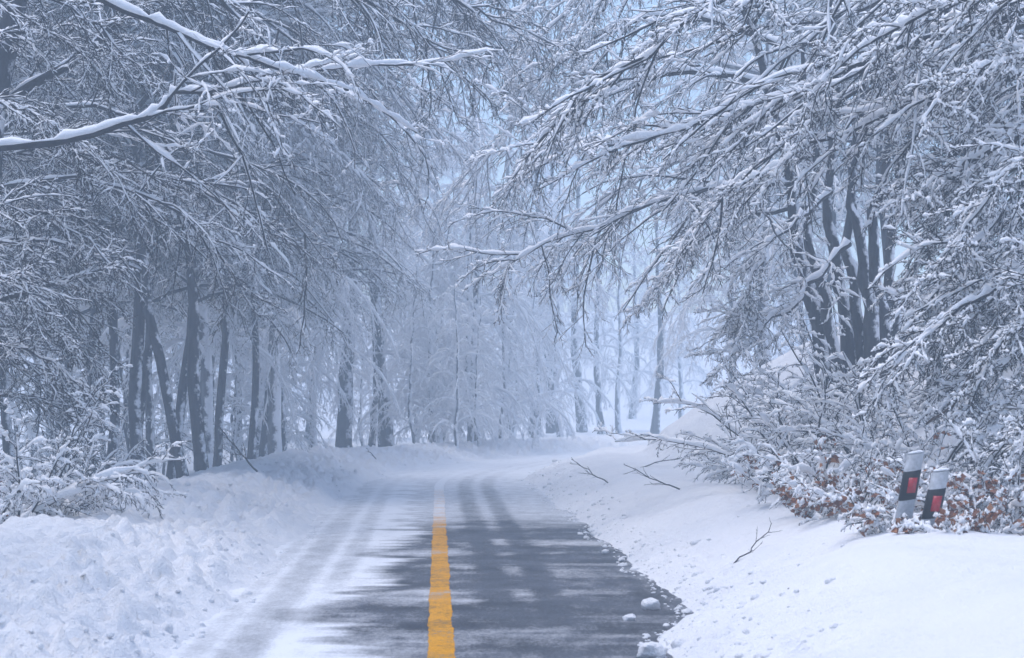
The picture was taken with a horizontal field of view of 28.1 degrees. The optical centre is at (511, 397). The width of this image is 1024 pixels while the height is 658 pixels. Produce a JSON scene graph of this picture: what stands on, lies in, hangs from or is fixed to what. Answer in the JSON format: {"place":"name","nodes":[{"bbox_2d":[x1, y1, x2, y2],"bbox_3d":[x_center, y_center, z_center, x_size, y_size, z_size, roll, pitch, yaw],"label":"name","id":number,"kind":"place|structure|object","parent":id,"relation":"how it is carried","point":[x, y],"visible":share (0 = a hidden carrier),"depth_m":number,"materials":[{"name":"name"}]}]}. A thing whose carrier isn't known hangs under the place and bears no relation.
{"place":"outdoors","nodes":[
{"label":"outdoors","id":0,"kind":"place"},
{"bbox_2d":[168,452,693,657],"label":"road","id":1,"kind":"structure","parent":0,"point":[532,575],"depth_m":19.60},
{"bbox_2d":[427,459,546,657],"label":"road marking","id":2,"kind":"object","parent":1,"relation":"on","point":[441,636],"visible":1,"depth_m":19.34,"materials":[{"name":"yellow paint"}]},
{"bbox_2d":[641,597,659,609],"bbox_3d":[1.182,1.762,17.386,0.164,0.127,0.162,0,0,35],"label":"snow lump","id":3,"kind":"object","parent":1,"relation":"on","point":[650,603],"visible":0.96,"depth_m":17.33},
{"bbox_2d":[637,642,665,657],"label":"snow lump","id":4,"kind":"object","parent":1,"relation":"on","point":[651,649],"visible":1,"depth_m":14.11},
{"bbox_2d":[0,270,1023,657],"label":"ground","id":5,"kind":"structure","parent":0,"point":[934,594],"depth_m":19.17,"materials":[{"name":"snow"}]},
{"bbox_2d":[0,3,61,469],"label":"beech tree","id":6,"kind":"object","parent":5,"relation":"on","point":[30,430],"visible":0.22,"depth_m":34.20,"materials":[{"name":"white plant"}]},
{"bbox_2d":[0,286,72,478],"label":"young beech","id":7,"kind":"object","parent":5,"relation":"on","point":[24,445],"visible":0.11,"depth_m":47.35,"materials":[{"name":"white plant"}]},
{"bbox_2d":[0,287,95,477],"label":"young beech","id":8,"kind":"object","parent":5,"relation":"on","point":[21,446],"visible":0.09,"depth_m":50.00,"materials":[{"name":"white plant"}]},
{"bbox_2d":[0,0,112,360],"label":"beech tree","id":9,"kind":"object","parent":5,"relation":"on","point":[28,71],"visible":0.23,"depth_m":31.28,"materials":[{"name":"white plant"}]},
{"bbox_2d":[0,285,129,476],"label":"young beech","id":10,"kind":"object","parent":5,"relation":"on","point":[43,423],"visible":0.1,"depth_m":46.07,"materials":[{"name":"white plant"}]},
{"bbox_2d":[0,436,156,509],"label":"sapling","id":11,"kind":"object","parent":5,"relation":"on","point":[127,462],"visible":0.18,"depth_m":27.92,"materials":[{"name":"white plant"}]},
{"bbox_2d":[0,398,158,524],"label":"sapling","id":12,"kind":"object","parent":5,"relation":"on","point":[28,504],"visible":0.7,"depth_m":21.96,"materials":[{"name":"white plant"}]},
{"bbox_2d":[12,165,154,473],"bbox_3d":[-12.895,-3.610,54.751,7.249,13.294,7.750,3,-1,-18],"label":"beech tree","id":13,"kind":"object","parent":5,"relation":"on","point":[34,471],"depth_m":54.83,"materials":[{"name":"grey plant"}]},
{"bbox_2d":[11,18,179,468],"bbox_3d":[-11.188,-3.795,49.926,7.981,12.962,7.579,0,0,17],"label":"beech tree","id":14,"kind":"object","parent":5,"relation":"on","point":[62,313],"visible":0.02,"depth_m":49.83,"materials":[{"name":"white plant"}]},
{"bbox_2d":[0,355,192,521],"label":"sapling","id":15,"kind":"object","parent":5,"relation":"on","point":[89,414],"visible":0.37,"depth_m":23.25,"materials":[{"name":"white plant"}]},
{"bbox_2d":[54,302,144,473],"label":"young beech","id":16,"kind":"object","parent":5,"relation":"on","point":[79,376],"visible":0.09,"depth_m":51.68,"materials":[{"name":"white plant"}]},
{"bbox_2d":[11,290,217,469],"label":"beech tree","id":17,"kind":"object","parent":5,"relation":"on","point":[105,455],"visible":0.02,"depth_m":60.17,"materials":[{"name":"grey plant"}]},
{"bbox_2d":[0,0,229,508],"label":"beech tree","id":18,"kind":"object","parent":5,"relation":"on","point":[6,421],"visible":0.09,"depth_m":36.03,"materials":[{"name":"white plant"}]},
{"bbox_2d":[0,5,270,476],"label":"beech tree","id":19,"kind":"object","parent":5,"relation":"on","point":[92,311],"visible":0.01,"depth_m":41.06,"materials":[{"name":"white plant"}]},
{"bbox_2d":[43,276,231,467],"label":"young beech","id":20,"kind":"object","parent":5,"relation":"on","point":[125,424],"visible":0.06,"depth_m":48.13,"materials":[{"name":"grey plant"}]},
{"bbox_2d":[0,0,317,477],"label":"beech tree","id":21,"kind":"object","parent":5,"relation":"on","point":[181,470],"visible":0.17,"depth_m":35.66,"materials":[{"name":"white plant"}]},
{"bbox_2d":[103,311,214,474],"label":"young beech","id":22,"kind":"object","parent":5,"relation":"on","point":[163,419],"visible":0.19,"depth_m":55.85,"materials":[{"name":"white plant"}]},
{"bbox_2d":[0,6,322,490],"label":"beech tree","id":23,"kind":"object","parent":5,"relation":"on","point":[84,310],"visible":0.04,"depth_m":44.98,"materials":[{"name":"grey plant"}]},
{"bbox_2d":[0,0,347,469],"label":"beech tree","id":24,"kind":"object","parent":5,"relation":"on","point":[113,352],"visible":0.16,"depth_m":36.63,"materials":[{"name":"white plant"}]},
{"bbox_2d":[24,10,346,479],"bbox_3d":[-7.382,-5.115,43.754,8.209,15.054,8.776,0,-3,-25],"label":"beech tree","id":25,"kind":"object","parent":5,"relation":"on","point":[150,432],"depth_m":43.16,"materials":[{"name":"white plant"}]},
{"bbox_2d":[2,0,390,471],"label":"beech tree","id":26,"kind":"object","parent":5,"relation":"on","point":[198,431],"visible":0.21,"depth_m":37.16,"materials":[{"name":"grey plant"}]},
{"bbox_2d":[0,0,394,486],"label":"beech tree","id":27,"kind":"object","parent":5,"relation":"on","point":[147,354],"visible":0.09,"depth_m":39.11,"materials":[{"name":"white plant"}]},
{"bbox_2d":[51,0,350,467],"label":"frosted beech","id":28,"kind":"object","parent":5,"relation":"on","point":[206,374],"visible":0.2,"depth_m":45.87,"materials":[{"name":"white"}]},
{"bbox_2d":[144,269,259,469],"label":"young beech","id":29,"kind":"object","parent":5,"relation":"on","point":[237,401],"visible":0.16,"depth_m":51.83,"materials":[{"name":"white plant"}]},
{"bbox_2d":[12,0,423,479],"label":"beech tree","id":30,"kind":"object","parent":5,"relation":"on","point":[180,412],"visible":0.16,"depth_m":38.50,"materials":[{"name":"grey plant"}]},
{"bbox_2d":[15,1,425,466],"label":"beech tree","id":31,"kind":"object","parent":5,"relation":"on","point":[218,433],"visible":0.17,"depth_m":40.49,"materials":[{"name":"white plant"}]},
{"bbox_2d":[0,448,467,657],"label":"snow clods","id":32,"kind":"object","parent":5,"relation":"on","point":[167,627],"visible":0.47,"depth_m":17.08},
{"bbox_2d":[184,299,291,462],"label":"young beech","id":33,"kind":"object","parent":5,"relation":"on","point":[232,420],"visible":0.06,"depth_m":60.28,"materials":[{"name":"white plant"}]},
{"bbox_2d":[213,316,267,460],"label":"snow laden tree","id":34,"kind":"object","parent":5,"relation":"on","point":[235,432],"visible":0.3,"depth_m":56.85,"materials":[{"name":"snow"}]},
{"bbox_2d":[179,140,352,459],"bbox_3d":[-8.633,-4.674,60.264,8.148,14.943,8.711,-2,-1,-18],"label":"beech tree","id":35,"kind":"object","parent":5,"relation":"on","point":[238,429],"depth_m":60.33,"materials":[{"name":"grey plant"}]},
{"bbox_2d":[183,213,361,455],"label":"frosted beech","id":36,"kind":"object","parent":5,"relation":"on","point":[301,401],"visible":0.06,"depth_m":60.44,"materials":[{"name":"white"}]},
{"bbox_2d":[0,0,546,483],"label":"overhanging beech","id":37,"kind":"object","parent":5,"relation":"on","point":[136,362],"visible":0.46,"depth_m":37.07,"materials":[{"name":"white plant"}]},
{"bbox_2d":[231,311,327,460],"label":"snow laden tree","id":38,"kind":"object","parent":5,"relation":"on","point":[307,418],"visible":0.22,"depth_m":60.41,"materials":[{"name":"snow"}]},
{"bbox_2d":[156,0,407,421],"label":"beech tree","id":39,"kind":"object","parent":5,"relation":"on","point":[213,357],"visible":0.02,"depth_m":55.63,"materials":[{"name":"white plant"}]},
{"bbox_2d":[165,3,403,454],"bbox_3d":[-5.701,-5.566,49.712,6.158,15.027,6.569,0,0,0],"label":"frosted beech","id":40,"kind":"object","parent":5,"relation":"on","point":[274,442],"visible":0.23,"depth_m":49.95,"materials":[{"name":"white plant"}]},
{"bbox_2d":[247,340,335,442],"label":"young beech","id":41,"kind":"object","parent":5,"relation":"on","point":[326,422],"visible":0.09,"depth_m":81.27,"materials":[{"name":"white plant"}]},
{"bbox_2d":[159,1,444,450],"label":"beech tree","id":42,"kind":"object","parent":5,"relation":"on","point":[283,416],"visible":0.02,"depth_m":56.06,"materials":[{"name":"white plant"}]},
{"bbox_2d":[0,0,605,475],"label":"overhanging beech","id":43,"kind":"object","parent":5,"relation":"on","point":[74,150],"visible":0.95,"depth_m":26.73,"materials":[{"name":"white plant"}]},
{"bbox_2d":[189,0,438,458],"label":"beech tree","id":44,"kind":"object","parent":5,"relation":"on","point":[252,444],"visible":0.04,"depth_m":44.82,"materials":[{"name":"white plant"}]},
{"bbox_2d":[246,125,395,452],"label":"frosted beech","id":45,"kind":"object","parent":5,"relation":"on","point":[357,379],"visible":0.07,"depth_m":68.15,"materials":[{"name":"white"}]},
{"bbox_2d":[172,0,500,456],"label":"beech tree","id":46,"kind":"object","parent":5,"relation":"on","point":[264,433],"visible":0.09,"depth_m":54.25,"materials":[{"name":"white plant"}]},
{"bbox_2d":[264,4,467,447],"bbox_3d":[-4.645,-5.012,63.509,6.739,15.069,6.872,0,0,0],"label":"beech tree","id":47,"kind":"object","parent":5,"relation":"on","point":[344,433],"visible":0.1,"depth_m":62.95,"materials":[{"name":"white plant"}]},
{"bbox_2d":[325,300,407,446],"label":"snow laden tree","id":48,"kind":"object","parent":5,"relation":"on","point":[360,409],"visible":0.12,"depth_m":73.38,"materials":[{"name":"snow"}]},
{"bbox_2d":[337,225,408,446],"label":"beech tree","id":49,"kind":"object","parent":5,"relation":"on","point":[371,436],"visible":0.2,"depth_m":65.66,"materials":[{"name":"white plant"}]},
{"bbox_2d":[295,83,453,439],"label":"beech tree","id":50,"kind":"object","parent":5,"relation":"on","point":[306,429],"visible":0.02,"depth_m":85.97,"materials":[{"name":"white plant"}]},
{"bbox_2d":[317,31,449,446],"bbox_3d":[-4.151,-5.835,63.894,3.634,16.482,4.140,0,0,-32],"label":"beech tree","id":51,"kind":"object","parent":5,"relation":"on","point":[386,436],"visible":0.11,"depth_m":63.30,"materials":[{"name":"grey plant"}]},
{"bbox_2d":[369,266,466,446],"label":"snow laden tree","id":52,"kind":"object","parent":5,"relation":"on","point":[410,399],"visible":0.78,"depth_m":61.69,"materials":[{"name":"snow"}]},
{"bbox_2d":[353,184,497,439],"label":"snow laden tree","id":53,"kind":"object","parent":5,"relation":"on","point":[395,387],"visible":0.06,"depth_m":88.82,"materials":[{"name":"snow"}]},
{"bbox_2d":[353,186,498,446],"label":"snow laden tree","id":54,"kind":"object","parent":5,"relation":"on","point":[433,270],"visible":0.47,"depth_m":64.07,"materials":[{"name":"snow"}]},
{"bbox_2d":[392,121,464,299],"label":"frosted beech","id":55,"kind":"object","parent":5,"relation":"on","point":[430,198],"visible":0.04,"depth_m":155.28,"materials":[{"name":"white"}]},
{"bbox_2d":[394,307,468,444],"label":"snow laden tree","id":56,"kind":"object","parent":5,"relation":"on","point":[423,420],"visible":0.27,"depth_m":64.33,"materials":[{"name":"snow"}]},
{"bbox_2d":[359,67,531,441],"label":"frosted beech","id":57,"kind":"object","parent":5,"relation":"on","point":[416,231],"visible":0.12,"depth_m":77.09,"materials":[{"name":"white"}]},
{"bbox_2d":[387,195,512,443],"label":"snow laden tree","id":58,"kind":"object","parent":5,"relation":"on","point":[443,317],"visible":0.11,"depth_m":73.21,"materials":[{"name":"snow"}]},
{"bbox_2d":[393,121,525,431],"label":"frosted beech","id":59,"kind":"object","parent":5,"relation":"on","point":[450,175],"visible":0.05,"depth_m":91.10,"materials":[{"name":"white"}]},
{"bbox_2d":[413,275,508,447],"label":"snow laden tree","id":60,"kind":"object","parent":5,"relation":"on","point":[439,351],"visible":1,"depth_m":60.59,"materials":[{"name":"snow"}]},
{"bbox_2d":[393,168,544,447],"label":"snow laden tree","id":61,"kind":"object","parent":5,"relation":"on","point":[502,391],"visible":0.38,"depth_m":65.25,"materials":[{"name":"snow"}]},
{"bbox_2d":[438,297,523,450],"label":"snow laden tree","id":62,"kind":"object","parent":5,"relation":"on","point":[475,401],"visible":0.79,"depth_m":62.94,"materials":[{"name":"snow"}]},
{"bbox_2d":[370,0,608,441],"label":"frosted beech","id":63,"kind":"object","parent":5,"relation":"on","point":[532,320],"visible":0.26,"depth_m":66.74,"materials":[{"name":"white"}]},
{"bbox_2d":[445,212,575,442],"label":"snow laden tree","id":64,"kind":"object","parent":5,"relation":"on","point":[504,358],"visible":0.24,"depth_m":69.53,"materials":[{"name":"snow"}]},
{"bbox_2d":[450,206,571,437],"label":"snow laden tree","id":65,"kind":"object","parent":5,"relation":"on","point":[542,231],"visible":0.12,"depth_m":83.36,"materials":[{"name":"snow"}]},
{"bbox_2d":[485,314,542,438],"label":"snow laden tree","id":66,"kind":"object","parent":5,"relation":"on","point":[524,377],"visible":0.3,"depth_m":75.72,"materials":[{"name":"snow"}]},
{"bbox_2d":[480,105,553,433],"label":"beech tree","id":67,"kind":"object","parent":5,"relation":"on","point":[508,174],"visible":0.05,"depth_m":96.23,"materials":[{"name":"white plant"}]},
{"bbox_2d":[482,240,586,438],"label":"snow laden tree","id":68,"kind":"object","parent":5,"relation":"on","point":[560,391],"visible":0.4,"depth_m":78.42,"materials":[{"name":"snow"}]},
{"bbox_2d":[492,116,590,318],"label":"frosted beech","id":69,"kind":"object","parent":5,"relation":"on","point":[546,189],"visible":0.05,"depth_m":155.07,"materials":[{"name":"white"}]},
{"bbox_2d":[494,53,593,434],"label":"beech tree","id":70,"kind":"object","parent":5,"relation":"on","point":[570,282],"visible":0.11,"depth_m":94.03,"materials":[{"name":"grey plant"}]},
{"bbox_2d":[514,84,602,433],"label":"beech tree","id":71,"kind":"object","parent":5,"relation":"on","point":[549,429],"visible":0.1,"depth_m":99.10,"materials":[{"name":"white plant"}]},
{"bbox_2d":[493,180,637,436],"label":"snow laden tree","id":72,"kind":"object","parent":5,"relation":"on","point":[596,360],"visible":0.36,"depth_m":91.27,"materials":[{"name":"snow"}]},
{"bbox_2d":[546,118,620,432],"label":"beech tree","id":73,"kind":"object","parent":5,"relation":"on","point":[583,427],"visible":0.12,"depth_m":103.94,"materials":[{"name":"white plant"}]},
{"bbox_2d":[561,187,632,433],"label":"beech tree","id":74,"kind":"object","parent":5,"relation":"on","point":[598,403],"visible":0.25,"depth_m":98.78,"materials":[{"name":"grey plant"}]},
{"bbox_2d":[562,183,677,432],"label":"frosted beech","id":75,"kind":"object","parent":5,"relation":"on","point":[618,428],"visible":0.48,"depth_m":101.44,"materials":[{"name":"white"}]},
{"bbox_2d":[610,214,663,418],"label":"beech tree","id":76,"kind":"object","parent":5,"relation":"on","point":[635,351],"visible":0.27,"depth_m":121.80,"materials":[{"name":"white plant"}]},
{"bbox_2d":[621,152,696,433],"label":"beech tree","id":77,"kind":"object","parent":5,"relation":"on","point":[655,426],"visible":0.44,"depth_m":91.06,"materials":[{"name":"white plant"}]},
{"bbox_2d":[630,202,723,419],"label":"frosted beech","id":78,"kind":"object","parent":5,"relation":"on","point":[679,368],"visible":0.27,"depth_m":111.60,"materials":[{"name":"white"}]},
{"bbox_2d":[517,459,864,657],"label":"snow clods","id":79,"kind":"object","parent":5,"relation":"on","point":[677,642],"visible":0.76,"depth_m":17.79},
{"bbox_2d":[395,0,1018,398],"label":"coppiced beech","id":80,"kind":"object","parent":5,"relation":"on","point":[860,336],"visible":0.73,"depth_m":29.64,"materials":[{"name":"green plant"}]},
{"bbox_2d":[673,426,766,473],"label":"shrub","id":81,"kind":"object","parent":5,"relation":"on","point":[679,464],"visible":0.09,"depth_m":32.08,"materials":[{"name":"white plant"}]},
{"bbox_2d":[650,33,799,389],"bbox_3d":[6.238,-4.923,58.221,4.618,11.270,4.927,0,0,14],"label":"frosted beech","id":82,"kind":"object","parent":5,"relation":"on","point":[696,333],"visible":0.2,"depth_m":57.95,"materials":[{"name":"white"}]},
{"bbox_2d":[696,143,789,339],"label":"frosted beech","id":83,"kind":"object","parent":5,"relation":"on","point":[776,302],"visible":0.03,"depth_m":149.81,"materials":[{"name":"white"}]},
{"bbox_2d":[644,0,871,366],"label":"frosted beech","id":84,"kind":"object","parent":5,"relation":"on","point":[749,46],"visible":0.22,"depth_m":47.82,"materials":[{"name":"white"}]},
{"bbox_2d":[675,402,841,483],"bbox_3d":[3.633,0.681,28.951,2.644,1.335,2.169,0,0,0],"label":"shrub","id":85,"kind":"object","parent":5,"relation":"on","point":[712,468],"visible":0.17,"depth_m":29.11,"materials":[{"name":"white plant"}]},
{"bbox_2d":[592,348,931,492],"bbox_3d":[3.217,0.404,26.185,4.345,2.001,4.579,0,0,0],"label":"shrub","id":86,"kind":"object","parent":5,"relation":"on","point":[732,391],"visible":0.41,"depth_m":25.59,"materials":[{"name":"white plant"}]},
{"bbox_2d":[508,0,1023,505],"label":"overhanging beech","id":87,"kind":"object","parent":5,"relation":"on","point":[980,176],"visible":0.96,"depth_m":21.50,"materials":[{"name":"white plant"}]},
{"bbox_2d":[656,0,900,344],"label":"beech tree","id":88,"kind":"object","parent":5,"relation":"on","point":[820,223],"visible":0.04,"depth_m":57.71,"materials":[{"name":"grey plant"}]},
{"bbox_2d":[721,437,873,505],"bbox_3d":[3.228,0.893,22.558,1.875,0.903,1.746,0,0,30],"label":"shrub","id":89,"kind":"object","parent":5,"relation":"on","point":[737,468],"visible":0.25,"depth_m":22.38,"materials":[{"name":"white plant"}]},
{"bbox_2d":[699,333,903,442],"bbox_3d":[4.154,-0.046,28.025,3.402,1.797,2.924,0,0,-44],"label":"shrub","id":90,"kind":"object","parent":5,"relation":"on","point":[763,383],"visible":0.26,"depth_m":27.71,"materials":[{"name":"white plant"}]},
{"bbox_2d":[751,180,862,366],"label":"frosted beech","id":91,"kind":"object","parent":5,"relation":"on","point":[807,323],"visible":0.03,"depth_m":121.83,"materials":[{"name":"white"}]},
{"bbox_2d":[680,0,959,299],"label":"beech tree","id":92,"kind":"object","parent":5,"relation":"on","point":[835,174],"visible":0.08,"depth_m":50.09,"materials":[{"name":"grey plant"}]},
{"bbox_2d":[748,0,945,310],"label":"beech tree","id":93,"kind":"object","parent":5,"relation":"on","point":[818,220],"depth_m":68.47,"materials":[{"name":"grey plant"}]},
{"bbox_2d":[744,412,955,518],"bbox_3d":[3.380,0.716,20.550,1.972,1.151,2.052,0,0,0],"label":"shrub","id":94,"kind":"object","parent":5,"relation":"on","point":[785,485],"visible":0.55,"depth_m":20.25,"materials":[{"name":"white plant"}]},
{"bbox_2d":[681,0,1022,307],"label":"beech tree","id":95,"kind":"object","parent":5,"relation":"on","point":[878,170],"visible":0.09,"depth_m":38.22,"materials":[{"name":"grey plant"}]},
{"bbox_2d":[743,318,996,454],"bbox_3d":[4.479,-0.044,25.339,3.430,1.855,3.288,0,0,0],"label":"shrub","id":96,"kind":"object","parent":5,"relation":"on","point":[808,414],"visible":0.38,"depth_m":24.92,"materials":[{"name":"white plant"}]},
{"bbox_2d":[790,441,958,525],"bbox_3d":[3.412,0.894,19.264,1.599,0.947,1.226,0,0,22],"label":"shrub","id":97,"kind":"object","parent":5,"relation":"on","point":[805,497],"visible":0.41,"depth_m":19.19,"materials":[{"name":"white plant"}]},
{"bbox_2d":[823,484,954,536],"bbox_3d":[3.059,0.971,16.953,1.015,0.511,1.013,0,0,41],"label":"shrub","id":98,"kind":"object","parent":5,"relation":"on","point":[870,521],"visible":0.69,"depth_m":16.81,"materials":[{"name":"white plant"}]},
{"bbox_2d":[766,0,1023,283],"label":"beech tree","id":99,"kind":"object","parent":5,"relation":"on","point":[1017,37],"visible":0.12,"depth_m":35.52,"materials":[{"name":"grey plant"}]},
{"bbox_2d":[894,450,923,527],"bbox_3d":[3.255,1.004,16.983,0.137,1.163,0.087,10,1,-7],"label":"marker post","id":100,"kind":"object","parent":5,"relation":"on","point":[910,482],"visible":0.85,"depth_m":16.95,"materials":[{"name":"white plastic"}]},
{"bbox_2d":[802,374,1022,489],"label":"shrub","id":101,"kind":"object","parent":5,"relation":"on","point":[849,437],"visible":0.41,"depth_m":21.18,"materials":[{"name":"white plant"}]},
{"bbox_2d":[842,449,1023,518],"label":"shrub","id":102,"kind":"object","parent":5,"relation":"on","point":[891,497],"visible":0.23,"depth_m":18.53,"materials":[{"name":"white plant"}]},
{"bbox_2d":[921,468,949,528],"bbox_3d":[3.380,1.056,16.584,0.137,1.004,0.087,12,1,-7],"label":"marker post","id":103,"kind":"object","parent":5,"relation":"on","point":[935,495],"visible":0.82,"depth_m":16.56,"materials":[{"name":"white plastic"}]},
{"bbox_2d":[890,503,1002,534],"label":"shrub","id":104,"kind":"object","parent":5,"relation":"on","point":[964,523],"visible":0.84,"depth_m":16.17,"materials":[{"name":"white plant"}]},
{"bbox_2d":[912,447,1023,535],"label":"shrub","id":105,"kind":"object","parent":5,"relation":"on","point":[1015,526],"visible":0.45,"depth_m":17.89,"materials":[{"name":"white plant"}]},
{"bbox_2d":[932,406,1023,529],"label":"shrub","id":106,"kind":"object","parent":5,"relation":"on","point":[957,479],"visible":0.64,"depth_m":18.15,"materials":[{"name":"white plant"}]},
{"bbox_2d":[184,0,1023,312],"label":"sky","id":107,"kind":"structure","parent":0,"point":[585,197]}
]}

